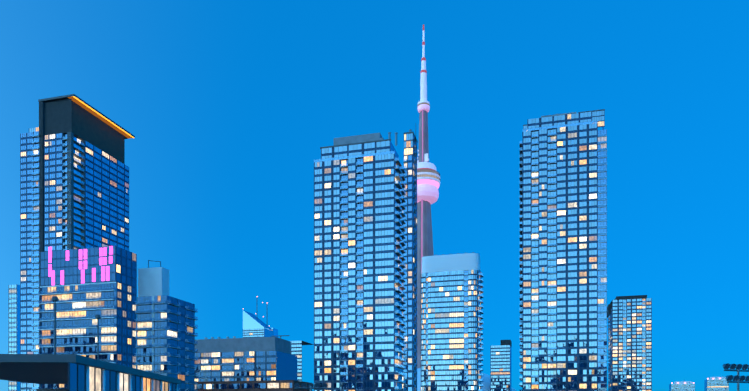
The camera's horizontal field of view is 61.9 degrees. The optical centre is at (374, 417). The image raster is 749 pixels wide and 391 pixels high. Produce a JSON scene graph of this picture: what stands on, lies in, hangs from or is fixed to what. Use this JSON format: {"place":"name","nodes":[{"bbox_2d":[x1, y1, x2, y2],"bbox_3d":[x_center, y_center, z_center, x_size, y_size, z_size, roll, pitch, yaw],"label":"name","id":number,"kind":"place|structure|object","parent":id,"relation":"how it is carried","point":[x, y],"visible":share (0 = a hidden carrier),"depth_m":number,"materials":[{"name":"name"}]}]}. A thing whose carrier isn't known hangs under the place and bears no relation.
{"place":"outdoors","nodes":[
{"label":"outdoors","id":0,"kind":"place"},
{"bbox_2d":[0,0,748,390],"label":"sky","id":1,"kind":"structure","parent":0,"point":[229,107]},
{"bbox_2d":[417,24,439,368],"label":"observation tower","id":2,"kind":"structure","parent":0,"point":[428,179],"depth_m":783.66,"materials":[{"name":"concrete"}]},
{"label":"ground","id":3,"kind":"structure","parent":0,"visible":0},
{"bbox_2d":[20,94,134,390],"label":"tower","id":4,"kind":"structure","parent":3,"relation":"on","point":[74,181],"depth_m":291.65,"materials":[{"name":"blue glass"}]},
{"bbox_2d":[0,296,180,390],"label":"building","id":5,"kind":"structure","parent":3,"relation":"on","point":[75,372],"depth_m":44.49,"materials":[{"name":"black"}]},
{"bbox_2d":[38,246,197,390],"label":"office building","id":6,"kind":"structure","parent":3,"relation":"on","point":[151,327],"depth_m":218.26,"materials":[{"name":"blue glass"}]},
{"bbox_2d":[195,336,309,390],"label":"block","id":7,"kind":"structure","parent":3,"relation":"on","point":[234,363],"depth_m":287.77,"materials":[{"name":"blue glass"}]},
{"bbox_2d":[294,383,327,390],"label":"floodlight","id":8,"kind":"object","parent":3,"relation":"on","point":[310,386],"visible":1,"depth_m":74.32,"materials":[{"name":"black metal"}]},
{"bbox_2d":[314,129,417,390],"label":"tower","id":9,"kind":"structure","parent":3,"relation":"on","point":[365,262],"depth_m":247.25,"materials":[{"name":"blue glass"}]},
{"bbox_2d":[8,284,728,390],"bbox_3d":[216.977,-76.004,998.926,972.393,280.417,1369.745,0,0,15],"label":"skyline","id":10,"kind":"structure","parent":3,"relation":"on","point":[499,378],"depth_m":562.69,"materials":[{"name":"blue glass"}]},
{"bbox_2d":[421,252,482,390],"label":"building","id":11,"kind":"structure","parent":3,"relation":"on","point":[451,318],"depth_m":350.87,"materials":[{"name":"blue glass"}]},
{"bbox_2d":[519,109,606,390],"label":"tower","id":12,"kind":"structure","parent":3,"relation":"on","point":[563,236],"depth_m":265.21,"materials":[{"name":"blue glass"}]},
{"bbox_2d":[607,295,651,390],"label":"tower","id":13,"kind":"structure","parent":3,"relation":"on","point":[629,343],"depth_m":506.80,"materials":[{"name":"blue glass"}]},
{"bbox_2d":[723,363,748,390],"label":"floodlight","id":14,"kind":"object","parent":3,"relation":"on","point":[737,379],"visible":1,"depth_m":62.51,"materials":[{"name":"black metal"}]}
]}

